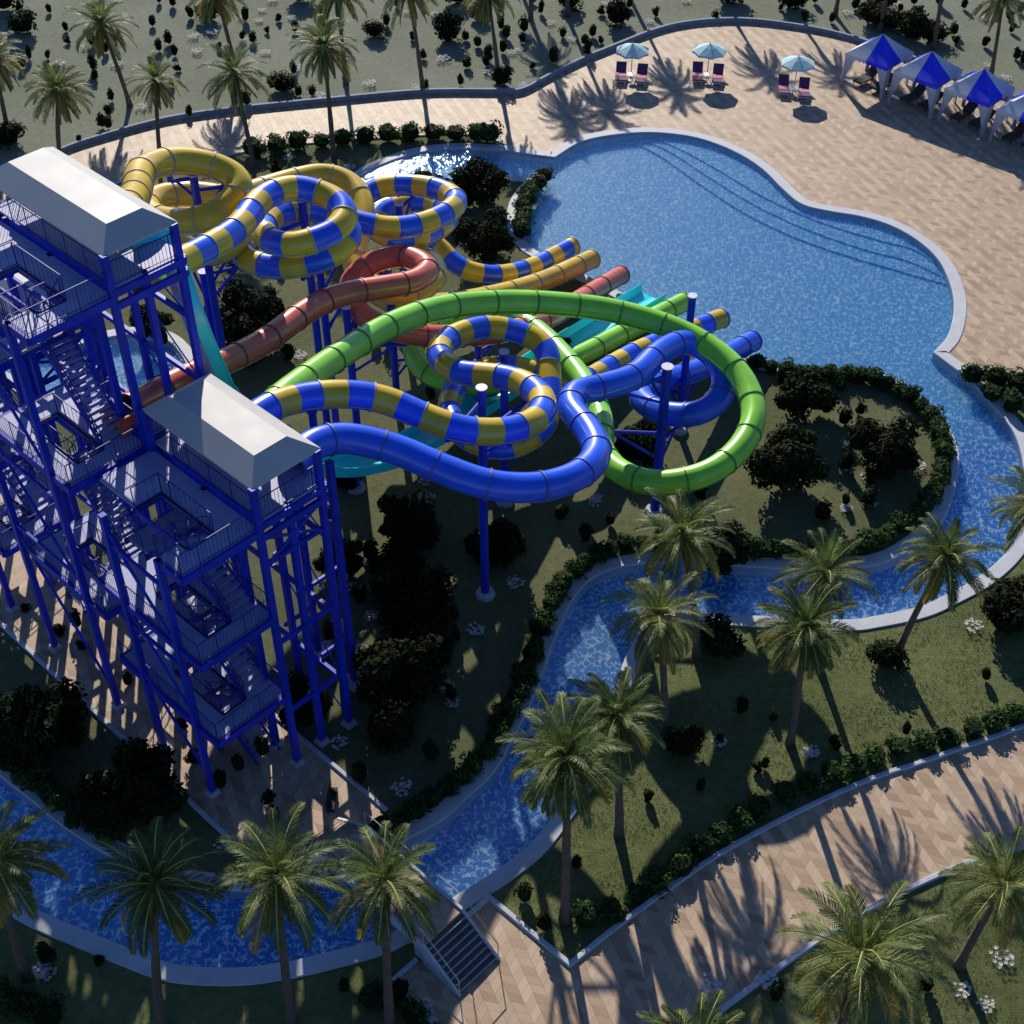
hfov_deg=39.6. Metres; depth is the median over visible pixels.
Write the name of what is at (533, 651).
hedge bush
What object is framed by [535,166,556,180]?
hedge bush
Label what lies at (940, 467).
hedge bush
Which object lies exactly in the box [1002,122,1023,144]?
sun lounger
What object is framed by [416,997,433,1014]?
flower clump
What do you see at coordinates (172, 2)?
shrub
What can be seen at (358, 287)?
tube slide
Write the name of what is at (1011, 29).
shrub
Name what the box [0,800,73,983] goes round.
palm tree
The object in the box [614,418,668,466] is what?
garden tree
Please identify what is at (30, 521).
staircase
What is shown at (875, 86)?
sun lounger
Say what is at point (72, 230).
slide tower
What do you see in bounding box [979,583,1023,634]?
shrub
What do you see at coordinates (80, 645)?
shrub
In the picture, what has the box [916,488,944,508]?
hedge bush
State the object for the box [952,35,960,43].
shrub
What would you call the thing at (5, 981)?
hedge bush
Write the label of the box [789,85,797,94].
side table
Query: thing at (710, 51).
parasol
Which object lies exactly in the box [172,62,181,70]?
shrub
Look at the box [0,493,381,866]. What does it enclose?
tower plaza
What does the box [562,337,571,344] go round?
garden tree
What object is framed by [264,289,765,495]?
tube slide
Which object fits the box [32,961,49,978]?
flower clump
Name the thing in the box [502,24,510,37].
shrub
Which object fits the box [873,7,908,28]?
shrub
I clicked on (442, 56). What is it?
flower clump
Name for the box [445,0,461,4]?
shrub
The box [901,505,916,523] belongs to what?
hedge bush
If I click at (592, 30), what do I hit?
shrub
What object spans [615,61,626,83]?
sun lounger
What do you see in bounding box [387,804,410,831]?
hedge bush
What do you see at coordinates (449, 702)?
flower clump
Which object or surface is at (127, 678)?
shrub
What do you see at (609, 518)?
shrub
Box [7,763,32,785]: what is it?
hedge bush
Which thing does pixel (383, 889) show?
palm tree
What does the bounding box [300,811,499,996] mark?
footbridge
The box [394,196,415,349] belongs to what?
support column
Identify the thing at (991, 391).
hedge bush
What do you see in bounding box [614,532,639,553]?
hedge bush
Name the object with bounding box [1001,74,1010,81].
flower clump
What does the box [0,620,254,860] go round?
plaza kerb
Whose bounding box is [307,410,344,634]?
support column
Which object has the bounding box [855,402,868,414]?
shrub
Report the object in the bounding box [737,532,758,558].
hedge bush
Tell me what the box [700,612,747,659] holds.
shrub
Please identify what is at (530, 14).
palm tree
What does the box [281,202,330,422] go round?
support column
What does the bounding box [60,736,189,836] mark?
garden tree
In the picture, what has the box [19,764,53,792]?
hedge bush
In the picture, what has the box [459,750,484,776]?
hedge bush
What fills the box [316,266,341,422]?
support column
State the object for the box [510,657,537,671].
hedge bush
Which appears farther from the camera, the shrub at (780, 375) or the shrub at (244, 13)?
the shrub at (244, 13)
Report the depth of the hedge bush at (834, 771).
60.95 m
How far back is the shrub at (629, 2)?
120.14 m
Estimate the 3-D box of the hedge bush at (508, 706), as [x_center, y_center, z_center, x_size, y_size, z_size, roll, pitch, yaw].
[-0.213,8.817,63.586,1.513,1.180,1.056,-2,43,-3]
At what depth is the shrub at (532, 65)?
111.85 m
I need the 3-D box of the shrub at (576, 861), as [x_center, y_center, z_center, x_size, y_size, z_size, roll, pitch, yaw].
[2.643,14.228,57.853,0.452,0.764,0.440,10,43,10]
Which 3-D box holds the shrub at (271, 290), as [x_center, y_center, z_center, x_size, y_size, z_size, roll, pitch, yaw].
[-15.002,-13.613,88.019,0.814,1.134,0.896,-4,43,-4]
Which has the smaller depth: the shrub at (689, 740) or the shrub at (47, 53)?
the shrub at (689, 740)
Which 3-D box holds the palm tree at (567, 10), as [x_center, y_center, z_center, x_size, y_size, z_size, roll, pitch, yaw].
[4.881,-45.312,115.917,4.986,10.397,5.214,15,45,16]
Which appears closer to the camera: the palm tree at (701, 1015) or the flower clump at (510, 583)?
the palm tree at (701, 1015)
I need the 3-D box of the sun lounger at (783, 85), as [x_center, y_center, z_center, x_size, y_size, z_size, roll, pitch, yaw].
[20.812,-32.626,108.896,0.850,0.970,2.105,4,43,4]
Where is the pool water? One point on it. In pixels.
(746, 243)
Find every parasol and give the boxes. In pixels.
[616,43,648,77]
[692,42,726,77]
[781,55,813,91]
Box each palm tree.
[0,27,32,123]
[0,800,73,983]
[22,60,94,151]
[60,0,138,106]
[70,816,229,1023]
[122,50,189,148]
[188,0,247,59]
[197,37,274,168]
[205,801,349,1023]
[286,14,359,158]
[309,0,374,84]
[316,820,441,1023]
[382,0,437,87]
[458,0,520,84]
[495,687,636,925]
[528,0,533,20]
[557,666,665,840]
[564,0,569,17]
[601,571,717,736]
[630,487,736,659]
[636,988,745,1023]
[751,580,859,747]
[769,527,878,667]
[774,879,957,1023]
[833,0,839,16]
[877,0,887,32]
[893,512,1006,646]
[930,0,942,50]
[937,825,1023,971]
[969,0,1023,73]
[985,464,1023,624]
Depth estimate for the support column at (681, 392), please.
76.25 m
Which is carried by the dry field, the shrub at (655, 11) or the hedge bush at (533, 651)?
the shrub at (655, 11)
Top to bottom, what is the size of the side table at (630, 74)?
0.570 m
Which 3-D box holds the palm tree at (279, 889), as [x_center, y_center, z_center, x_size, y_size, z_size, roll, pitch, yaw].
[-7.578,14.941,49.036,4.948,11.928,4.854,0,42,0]
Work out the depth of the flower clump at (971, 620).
67.80 m
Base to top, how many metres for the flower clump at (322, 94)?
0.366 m
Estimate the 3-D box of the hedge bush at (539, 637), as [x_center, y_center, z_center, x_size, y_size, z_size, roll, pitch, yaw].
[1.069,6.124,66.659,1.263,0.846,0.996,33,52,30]
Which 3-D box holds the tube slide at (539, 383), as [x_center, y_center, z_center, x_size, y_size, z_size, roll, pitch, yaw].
[0.765,-7.448,70.294,9.914,15.289,35.900,19,46,19]
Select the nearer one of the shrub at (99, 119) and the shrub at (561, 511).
the shrub at (561, 511)
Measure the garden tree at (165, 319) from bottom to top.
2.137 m
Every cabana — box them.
[840,34,913,100]
[887,51,962,118]
[937,68,1014,137]
[988,91,1023,143]
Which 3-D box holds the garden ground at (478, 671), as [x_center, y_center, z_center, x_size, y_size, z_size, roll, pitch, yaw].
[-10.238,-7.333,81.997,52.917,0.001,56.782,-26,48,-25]
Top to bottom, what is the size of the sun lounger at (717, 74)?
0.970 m
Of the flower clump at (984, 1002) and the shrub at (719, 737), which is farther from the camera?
the shrub at (719, 737)
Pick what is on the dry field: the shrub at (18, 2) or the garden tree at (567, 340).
the shrub at (18, 2)
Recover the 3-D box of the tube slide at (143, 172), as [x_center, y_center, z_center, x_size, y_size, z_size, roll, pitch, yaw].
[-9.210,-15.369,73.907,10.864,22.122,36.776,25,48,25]
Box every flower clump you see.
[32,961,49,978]
[38,964,56,981]
[134,103,148,111]
[191,47,202,54]
[213,841,228,853]
[294,349,307,359]
[312,92,324,97]
[323,639,334,651]
[331,735,347,750]
[344,163,355,169]
[355,640,367,650]
[362,79,375,86]
[363,611,377,621]
[389,777,411,797]
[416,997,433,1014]
[418,477,427,485]
[436,54,448,61]
[444,697,459,708]
[467,622,484,636]
[483,69,493,75]
[507,574,525,588]
[588,496,600,507]
[592,493,602,502]
[697,971,721,993]
[711,736,727,748]
[754,970,778,991]
[801,747,817,758]
[806,744,820,758]
[840,503,852,512]
[843,9,853,16]
[917,460,925,471]
[953,981,971,998]
[965,617,983,632]
[975,997,994,1013]
[989,945,1014,968]
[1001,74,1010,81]
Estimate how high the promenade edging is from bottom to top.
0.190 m
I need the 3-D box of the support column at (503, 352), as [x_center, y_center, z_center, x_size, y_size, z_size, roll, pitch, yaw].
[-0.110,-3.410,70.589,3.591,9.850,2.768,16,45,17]
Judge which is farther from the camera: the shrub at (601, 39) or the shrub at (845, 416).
the shrub at (601, 39)
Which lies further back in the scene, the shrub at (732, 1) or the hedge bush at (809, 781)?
the shrub at (732, 1)
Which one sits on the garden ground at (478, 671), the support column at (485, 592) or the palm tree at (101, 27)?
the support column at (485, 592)
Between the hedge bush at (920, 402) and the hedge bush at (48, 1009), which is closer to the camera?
the hedge bush at (48, 1009)
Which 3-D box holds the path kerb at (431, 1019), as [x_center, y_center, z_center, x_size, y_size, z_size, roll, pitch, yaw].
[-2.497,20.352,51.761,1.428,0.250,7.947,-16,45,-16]
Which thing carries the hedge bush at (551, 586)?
on the garden ground at (478, 671)
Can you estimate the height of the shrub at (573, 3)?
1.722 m
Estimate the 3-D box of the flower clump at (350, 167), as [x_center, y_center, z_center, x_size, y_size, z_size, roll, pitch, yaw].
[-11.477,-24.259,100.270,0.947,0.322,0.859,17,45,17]
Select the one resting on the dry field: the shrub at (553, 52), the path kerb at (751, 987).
the shrub at (553, 52)
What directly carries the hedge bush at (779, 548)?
on the garden ground at (478, 671)
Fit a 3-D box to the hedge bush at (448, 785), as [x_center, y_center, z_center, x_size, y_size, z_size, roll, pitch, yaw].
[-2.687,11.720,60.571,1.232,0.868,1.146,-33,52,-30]
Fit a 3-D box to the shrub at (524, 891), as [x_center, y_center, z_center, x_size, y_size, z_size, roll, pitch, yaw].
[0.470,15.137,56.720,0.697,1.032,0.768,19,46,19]
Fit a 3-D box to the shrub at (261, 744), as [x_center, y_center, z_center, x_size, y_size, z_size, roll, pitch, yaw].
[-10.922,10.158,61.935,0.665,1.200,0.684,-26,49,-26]
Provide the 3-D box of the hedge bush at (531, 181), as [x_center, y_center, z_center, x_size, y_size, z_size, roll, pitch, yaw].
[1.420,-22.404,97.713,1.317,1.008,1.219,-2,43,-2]
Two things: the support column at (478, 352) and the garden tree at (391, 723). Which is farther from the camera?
the support column at (478, 352)
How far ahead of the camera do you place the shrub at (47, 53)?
113.04 m
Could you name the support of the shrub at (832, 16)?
on the dry field
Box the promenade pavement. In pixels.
[0,23,1023,372]
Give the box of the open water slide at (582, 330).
[131,229,665,477]
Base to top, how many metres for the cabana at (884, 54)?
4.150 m
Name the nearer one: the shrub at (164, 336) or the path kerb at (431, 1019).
the path kerb at (431, 1019)
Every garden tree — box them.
[0,676,89,768]
[0,714,28,772]
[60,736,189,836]
[128,303,174,337]
[206,277,284,344]
[226,337,264,368]
[278,670,333,729]
[311,538,363,578]
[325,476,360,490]
[352,635,447,705]
[362,534,425,584]
[366,563,458,637]
[366,691,422,753]
[376,489,441,552]
[393,608,454,670]
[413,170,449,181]
[448,155,510,206]
[451,204,516,262]
[469,517,527,570]
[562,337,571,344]
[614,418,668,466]
[692,519,749,575]
[743,422,832,490]
[773,363,839,418]
[846,412,923,480]
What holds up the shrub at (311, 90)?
on the dry field
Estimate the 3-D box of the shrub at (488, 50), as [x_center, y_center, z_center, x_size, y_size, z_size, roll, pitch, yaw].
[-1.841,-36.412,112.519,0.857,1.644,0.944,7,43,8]
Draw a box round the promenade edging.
[114,134,513,183]
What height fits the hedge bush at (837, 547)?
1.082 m
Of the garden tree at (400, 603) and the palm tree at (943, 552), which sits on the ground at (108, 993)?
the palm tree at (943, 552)
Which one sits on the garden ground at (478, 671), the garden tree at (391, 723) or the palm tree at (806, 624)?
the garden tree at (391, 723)
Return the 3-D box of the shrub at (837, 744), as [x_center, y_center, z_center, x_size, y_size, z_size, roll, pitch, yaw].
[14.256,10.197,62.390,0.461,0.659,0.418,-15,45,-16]
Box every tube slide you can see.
[98,245,629,437]
[120,147,600,311]
[130,173,580,293]
[251,307,730,459]
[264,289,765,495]
[300,330,762,502]
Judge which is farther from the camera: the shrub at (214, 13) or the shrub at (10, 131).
the shrub at (214, 13)
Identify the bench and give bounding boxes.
[325,783,337,812]
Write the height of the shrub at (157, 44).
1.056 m
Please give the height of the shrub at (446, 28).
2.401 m
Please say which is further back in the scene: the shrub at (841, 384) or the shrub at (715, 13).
the shrub at (715, 13)
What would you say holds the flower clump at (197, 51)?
on the dry field
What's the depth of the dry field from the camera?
115.38 m
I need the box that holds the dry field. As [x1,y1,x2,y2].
[0,0,1023,165]
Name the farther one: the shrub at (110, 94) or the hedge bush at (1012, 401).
the shrub at (110, 94)
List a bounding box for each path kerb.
[392,957,417,981]
[392,983,439,1023]
[467,723,1023,967]
[706,843,1023,1018]
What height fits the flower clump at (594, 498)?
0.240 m
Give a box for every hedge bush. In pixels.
[0,974,12,1007]
[0,984,22,1023]
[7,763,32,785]
[9,987,44,1022]
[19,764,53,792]
[21,989,67,1023]
[33,778,61,802]
[43,785,75,812]
[63,804,80,828]
[77,818,97,835]
[92,825,123,844]
[240,136,267,154]
[266,132,289,154]
[285,130,310,152]
[310,131,329,149]
[327,128,353,144]
[353,125,378,145]
[355,978,382,1008]
[368,810,394,841]
[376,123,400,142]
[378,981,397,1009]
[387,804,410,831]
[398,995,430,1023]
[400,120,422,143]
[400,793,431,820]
[413,784,443,807]
[422,123,446,139]
[435,773,462,796]
[445,124,465,139]
[452,762,476,784]
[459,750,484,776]
[465,121,487,143]
[475,741,503,760]
[481,119,503,140]
[485,722,510,746]
[486,711,513,731]
[491,698,523,720]
[505,681,533,703]
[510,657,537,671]
[510,668,540,690]
[511,194,530,214]
[511,216,531,237]
[513,226,531,237]
[514,211,535,225]
[515,204,534,217]
[516,184,538,200]
[518,189,538,205]
[522,636,544,663]
[523,179,541,191]
[524,633,544,649]
[526,616,553,636]
[529,171,547,191]
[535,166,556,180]
[535,606,557,624]
[542,589,563,611]
[543,579,571,600]
[552,567,575,589]
[563,558,587,579]
[570,897,605,927]
[573,551,595,571]
[586,542,608,563]
[598,894,626,923]
[600,539,619,559]
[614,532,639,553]
[622,878,651,906]
[634,535,653,552]
[638,864,674,899]
[652,529,665,549]
[664,845,698,879]
[683,831,718,857]
[708,820,738,846]
[724,801,754,833]
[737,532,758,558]
[745,353,767,367]
[746,790,770,822]
[747,534,767,561]
[755,537,772,555]
[761,359,781,374]
[770,780,798,808]
[771,537,791,559]
[778,356,796,375]
[785,539,807,558]
[793,363,809,375]
[795,769,829,794]
[807,538,826,554]
[810,364,823,380]
[819,758,851,784]
[824,363,842,379]
[824,540,846,557]
[839,363,853,381]
[839,751,870,773]
[842,537,859,555]
[848,364,866,383]
[855,526,876,552]
[862,740,885,769]
[863,366,885,388]
[865,528,890,549]
[878,373,898,391]
[879,521,897,540]
[883,733,910,756]
[888,510,914,533]
[891,379,906,398]
[900,383,923,403]
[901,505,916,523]
[909,499,930,518]
[911,394,928,414]
[911,728,937,754]
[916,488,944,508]
[919,404,946,418]
[922,476,944,498]
[925,412,945,424]
[928,418,952,442]
[929,470,950,487]
[931,441,957,461]
[931,455,952,467]
[932,725,964,748]
[933,459,952,477]
[934,429,956,447]
[958,362,987,382]
[962,715,984,737]
[979,381,1002,400]
[980,705,1011,732]
[982,363,1014,387]
[1001,387,1023,411]
[1002,701,1023,723]
[1007,366,1023,393]
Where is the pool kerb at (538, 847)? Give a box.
[0,127,1023,985]
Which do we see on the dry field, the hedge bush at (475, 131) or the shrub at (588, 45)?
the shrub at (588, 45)
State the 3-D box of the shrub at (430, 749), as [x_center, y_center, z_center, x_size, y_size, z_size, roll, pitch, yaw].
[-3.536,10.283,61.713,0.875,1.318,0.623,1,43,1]
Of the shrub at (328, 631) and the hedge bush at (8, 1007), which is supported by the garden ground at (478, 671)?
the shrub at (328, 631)
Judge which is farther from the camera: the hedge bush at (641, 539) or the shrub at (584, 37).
the shrub at (584, 37)
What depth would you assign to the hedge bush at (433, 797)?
59.92 m
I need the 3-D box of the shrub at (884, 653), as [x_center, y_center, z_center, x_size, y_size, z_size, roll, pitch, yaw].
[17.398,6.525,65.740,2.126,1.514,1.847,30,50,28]
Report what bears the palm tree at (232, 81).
on the garden ground at (478, 671)
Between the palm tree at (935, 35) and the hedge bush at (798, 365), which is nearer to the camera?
the hedge bush at (798, 365)
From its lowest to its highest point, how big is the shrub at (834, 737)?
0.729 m
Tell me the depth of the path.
56.85 m
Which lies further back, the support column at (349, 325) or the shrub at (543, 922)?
the support column at (349, 325)
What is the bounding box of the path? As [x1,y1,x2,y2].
[400,729,1023,1023]
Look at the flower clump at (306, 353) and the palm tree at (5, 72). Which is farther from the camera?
the palm tree at (5, 72)
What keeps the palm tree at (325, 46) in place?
on the garden ground at (478, 671)
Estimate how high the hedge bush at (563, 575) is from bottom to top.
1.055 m
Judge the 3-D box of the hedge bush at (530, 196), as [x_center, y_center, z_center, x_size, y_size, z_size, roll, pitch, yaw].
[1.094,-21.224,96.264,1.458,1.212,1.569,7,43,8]
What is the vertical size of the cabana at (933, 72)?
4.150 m
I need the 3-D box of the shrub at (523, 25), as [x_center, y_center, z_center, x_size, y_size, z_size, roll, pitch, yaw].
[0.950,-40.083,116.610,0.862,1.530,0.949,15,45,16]
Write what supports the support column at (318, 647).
on the garden ground at (478, 671)
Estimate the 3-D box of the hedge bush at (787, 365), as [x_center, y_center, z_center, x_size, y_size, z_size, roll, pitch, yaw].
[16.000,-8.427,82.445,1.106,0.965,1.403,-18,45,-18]
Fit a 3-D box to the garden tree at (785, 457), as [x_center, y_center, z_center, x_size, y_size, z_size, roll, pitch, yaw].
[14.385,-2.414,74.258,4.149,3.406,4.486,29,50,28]
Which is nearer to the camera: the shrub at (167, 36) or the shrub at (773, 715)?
the shrub at (773, 715)
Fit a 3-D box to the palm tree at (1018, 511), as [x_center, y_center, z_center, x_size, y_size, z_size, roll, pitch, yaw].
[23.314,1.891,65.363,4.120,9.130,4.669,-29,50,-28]
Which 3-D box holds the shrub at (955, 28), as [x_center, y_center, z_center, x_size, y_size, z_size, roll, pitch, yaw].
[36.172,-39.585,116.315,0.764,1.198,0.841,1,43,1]
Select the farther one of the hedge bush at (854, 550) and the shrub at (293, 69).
the shrub at (293, 69)
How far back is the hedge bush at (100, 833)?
58.38 m
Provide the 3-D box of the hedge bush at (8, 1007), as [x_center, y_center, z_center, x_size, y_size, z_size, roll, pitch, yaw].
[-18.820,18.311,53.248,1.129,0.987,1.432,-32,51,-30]
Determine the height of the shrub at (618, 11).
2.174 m
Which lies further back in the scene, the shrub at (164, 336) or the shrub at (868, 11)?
the shrub at (868, 11)
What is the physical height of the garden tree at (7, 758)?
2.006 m
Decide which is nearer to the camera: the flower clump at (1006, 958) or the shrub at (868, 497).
the flower clump at (1006, 958)
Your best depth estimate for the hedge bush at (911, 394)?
80.19 m
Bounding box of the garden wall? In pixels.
[61,17,1014,152]
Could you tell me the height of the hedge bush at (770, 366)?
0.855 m
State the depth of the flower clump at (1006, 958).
54.88 m
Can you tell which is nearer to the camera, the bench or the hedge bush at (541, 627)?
the bench
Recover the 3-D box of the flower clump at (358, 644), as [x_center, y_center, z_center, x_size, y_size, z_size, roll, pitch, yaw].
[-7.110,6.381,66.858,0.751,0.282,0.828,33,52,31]
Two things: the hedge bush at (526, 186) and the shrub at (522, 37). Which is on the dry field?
the shrub at (522, 37)
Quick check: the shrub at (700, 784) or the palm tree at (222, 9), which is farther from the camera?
the palm tree at (222, 9)
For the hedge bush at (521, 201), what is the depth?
95.23 m
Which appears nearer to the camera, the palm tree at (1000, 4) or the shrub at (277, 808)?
the shrub at (277, 808)
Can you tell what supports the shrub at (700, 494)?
on the garden ground at (478, 671)
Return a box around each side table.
[626,72,634,81]
[702,72,710,81]
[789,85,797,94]
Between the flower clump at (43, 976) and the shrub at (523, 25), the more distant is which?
the shrub at (523, 25)
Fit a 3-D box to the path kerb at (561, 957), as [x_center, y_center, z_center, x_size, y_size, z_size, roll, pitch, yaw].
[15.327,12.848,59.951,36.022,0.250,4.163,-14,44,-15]
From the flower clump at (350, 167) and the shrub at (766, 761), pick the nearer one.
the shrub at (766, 761)
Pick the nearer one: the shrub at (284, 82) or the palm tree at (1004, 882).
the palm tree at (1004, 882)
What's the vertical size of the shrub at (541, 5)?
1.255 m
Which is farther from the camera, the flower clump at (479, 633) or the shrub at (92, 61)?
the shrub at (92, 61)
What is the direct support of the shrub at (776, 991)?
on the ground at (108, 993)
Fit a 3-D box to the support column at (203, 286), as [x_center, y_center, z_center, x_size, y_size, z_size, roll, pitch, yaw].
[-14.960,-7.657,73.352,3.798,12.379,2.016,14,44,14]
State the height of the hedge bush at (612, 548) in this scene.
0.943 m
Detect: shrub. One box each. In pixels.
[0,0,23,10]
[0,119,27,149]
[4,7,37,34]
[16,0,22,8]
[17,54,25,66]
[20,603,31,612]
[25,44,31,58]
[34,941,56,963]
[44,49,50,57]
[45,3,51,12]
[53,623,66,637]
[62,21,67,30]
[63,36,70,43]
[68,607,80,626]
[75,639,85,649]
[87,53,97,69]
[91,68,97,79]
[93,954,104,966]
[95,111,103,126]
[102,115,111,127]
[103,103,112,114]
[104,42,107,51]
[106,87,114,99]
[122,671,134,684]
[148,14,155,25]
[154,38,161,50]
[160,326,167,343]
[163,29,172,43]
[169,0,175,5]
[170,43,177,55]
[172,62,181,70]
[176,717,188,729]
[183,747,199,763]
[185,5,193,17]
[185,105,191,116]
[193,1,217,20]
[213,768,226,787]
[226,262,235,273]
[231,753,243,770]
[239,30,245,38]
[241,6,248,20]
[242,86,250,104]
[248,30,256,42]
[253,734,268,754]
[254,150,261,158]
[261,788,276,805]
[263,26,269,33]
[263,283,275,298]
[266,70,297,91]
[268,159,281,172]
[268,804,279,820]
[275,13,281,20]
[280,343,296,361]
[289,59,297,73]
[290,20,299,31]
[291,802,302,815]
[293,85,301,95]
[306,84,315,95]
[322,619,333,639]
[337,977,348,991]
[349,583,369,603]
[351,760,367,781]
[361,19,388,38]
[363,535,379,558]
[381,11,390,25]
[392,978,408,1000]
[409,31,413,39]
[420,48,426,57]
[421,738,440,759]
[424,79,428,87]
[425,386,435,399]
[431,8,465,42]
[444,635,454,652]
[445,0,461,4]
[445,681,456,699]
[449,604,458,619]
[451,623,460,641]
[456,72,464,84]
[461,28,468,39]
[463,55,471,67]
[463,533,476,553]
[473,35,481,46]
[481,55,488,65]
[483,42,493,61]
[491,63,514,86]
[497,15,504,28]
[499,39,506,51]
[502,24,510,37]
[513,880,533,901]
[517,13,529,31]
[518,32,525,42]
[529,62,535,68]
[534,913,551,930]
[537,0,544,12]
[549,44,558,62]
[554,504,570,519]
[557,0,584,11]
[557,25,566,37]
[571,854,582,868]
[578,521,594,542]
[581,34,588,43]
[583,37,592,53]
[588,24,596,36]
[596,5,604,14]
[598,35,603,42]
[603,511,614,524]
[605,0,632,28]
[627,0,632,7]
[643,787,654,802]
[652,6,659,16]
[661,724,706,758]
[693,487,708,501]
[696,777,705,790]
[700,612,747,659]
[711,9,719,17]
[716,733,724,742]
[723,0,743,3]
[734,694,748,713]
[751,760,764,772]
[762,756,770,767]
[768,709,778,720]
[769,978,785,1000]
[776,368,785,383]
[778,0,809,9]
[801,9,807,21]
[815,497,832,519]
[828,733,840,744]
[829,12,835,21]
[831,739,842,749]
[836,376,845,390]
[837,405,853,424]
[838,451,855,468]
[842,493,850,504]
[851,0,860,8]
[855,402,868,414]
[857,0,891,26]
[861,485,877,506]
[864,467,876,483]
[864,637,910,670]
[867,0,897,6]
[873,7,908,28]
[895,5,930,40]
[898,3,903,10]
[902,720,911,734]
[919,19,951,43]
[920,972,933,991]
[950,20,958,34]
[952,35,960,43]
[961,0,968,8]
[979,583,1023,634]
[981,666,990,679]
[982,35,990,45]
[989,574,1023,626]
[1009,23,1016,31]
[1013,47,1022,58]
[1020,50,1023,63]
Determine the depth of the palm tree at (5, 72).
99.41 m
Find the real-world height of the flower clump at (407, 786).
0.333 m
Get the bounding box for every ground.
[0,135,1023,1023]
[0,139,935,873]
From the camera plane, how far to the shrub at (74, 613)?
67.34 m
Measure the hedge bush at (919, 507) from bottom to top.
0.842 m
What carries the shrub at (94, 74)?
on the dry field
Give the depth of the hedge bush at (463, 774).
60.89 m
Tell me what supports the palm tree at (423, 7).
on the dry field
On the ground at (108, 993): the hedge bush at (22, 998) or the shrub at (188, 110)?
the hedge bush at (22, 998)
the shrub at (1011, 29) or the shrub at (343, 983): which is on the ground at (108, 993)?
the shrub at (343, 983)
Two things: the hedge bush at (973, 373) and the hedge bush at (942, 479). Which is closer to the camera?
the hedge bush at (942, 479)
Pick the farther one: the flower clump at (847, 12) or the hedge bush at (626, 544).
the flower clump at (847, 12)
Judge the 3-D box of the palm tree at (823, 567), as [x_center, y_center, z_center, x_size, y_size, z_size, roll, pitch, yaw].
[13.602,4.291,63.411,4.880,8.220,4.195,0,42,0]
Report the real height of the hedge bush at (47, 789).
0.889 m
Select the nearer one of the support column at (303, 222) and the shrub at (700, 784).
the shrub at (700, 784)
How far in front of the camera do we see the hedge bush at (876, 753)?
61.75 m
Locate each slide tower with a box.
[0,147,250,712]
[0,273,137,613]
[95,373,357,799]
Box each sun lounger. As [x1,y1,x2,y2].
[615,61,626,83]
[635,63,647,85]
[692,61,702,83]
[711,63,723,85]
[778,74,789,96]
[798,77,809,100]
[853,66,876,87]
[869,73,892,93]
[900,84,925,105]
[917,91,943,111]
[950,101,977,123]
[968,109,995,129]
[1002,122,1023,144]
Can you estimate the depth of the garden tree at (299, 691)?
62.68 m
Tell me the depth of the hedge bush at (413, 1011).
52.75 m
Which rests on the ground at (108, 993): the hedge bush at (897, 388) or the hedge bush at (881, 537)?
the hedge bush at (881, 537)
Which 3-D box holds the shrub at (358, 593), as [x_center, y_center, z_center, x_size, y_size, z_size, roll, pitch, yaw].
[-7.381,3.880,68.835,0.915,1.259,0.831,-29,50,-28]
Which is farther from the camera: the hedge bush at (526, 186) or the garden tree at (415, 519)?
the hedge bush at (526, 186)
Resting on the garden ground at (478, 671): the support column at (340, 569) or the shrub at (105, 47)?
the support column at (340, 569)
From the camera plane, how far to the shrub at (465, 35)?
115.49 m
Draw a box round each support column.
[167,175,232,375]
[193,266,238,344]
[272,424,330,662]
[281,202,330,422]
[301,458,359,692]
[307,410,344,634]
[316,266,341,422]
[341,305,407,423]
[348,477,365,494]
[377,269,406,389]
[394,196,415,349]
[445,383,526,602]
[467,348,519,508]
[474,345,498,400]
[613,360,678,518]
[657,292,697,435]
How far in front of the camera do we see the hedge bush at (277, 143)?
101.38 m
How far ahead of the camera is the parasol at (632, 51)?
109.10 m
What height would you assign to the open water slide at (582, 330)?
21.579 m
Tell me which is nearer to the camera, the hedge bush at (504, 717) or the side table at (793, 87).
the hedge bush at (504, 717)
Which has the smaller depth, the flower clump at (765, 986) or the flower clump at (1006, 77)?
the flower clump at (765, 986)
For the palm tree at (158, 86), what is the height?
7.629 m
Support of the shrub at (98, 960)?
on the ground at (108, 993)
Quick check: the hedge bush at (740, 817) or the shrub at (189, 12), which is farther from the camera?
the shrub at (189, 12)
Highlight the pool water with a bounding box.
[0,133,1023,966]
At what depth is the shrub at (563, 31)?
115.81 m
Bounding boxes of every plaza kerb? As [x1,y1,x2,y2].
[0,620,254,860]
[55,530,388,811]
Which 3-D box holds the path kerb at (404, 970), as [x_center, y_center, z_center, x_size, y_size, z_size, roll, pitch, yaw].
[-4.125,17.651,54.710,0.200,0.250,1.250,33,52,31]
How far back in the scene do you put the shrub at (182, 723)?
63.16 m
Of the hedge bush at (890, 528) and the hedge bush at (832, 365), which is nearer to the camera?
the hedge bush at (890, 528)
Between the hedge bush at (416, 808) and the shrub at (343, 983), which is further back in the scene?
the hedge bush at (416, 808)
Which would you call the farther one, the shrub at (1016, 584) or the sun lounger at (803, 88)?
the sun lounger at (803, 88)
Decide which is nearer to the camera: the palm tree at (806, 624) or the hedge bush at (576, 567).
the palm tree at (806, 624)
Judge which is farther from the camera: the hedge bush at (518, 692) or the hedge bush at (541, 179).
the hedge bush at (541, 179)
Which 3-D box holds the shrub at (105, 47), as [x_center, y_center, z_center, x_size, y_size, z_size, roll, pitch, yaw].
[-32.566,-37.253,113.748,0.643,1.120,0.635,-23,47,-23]

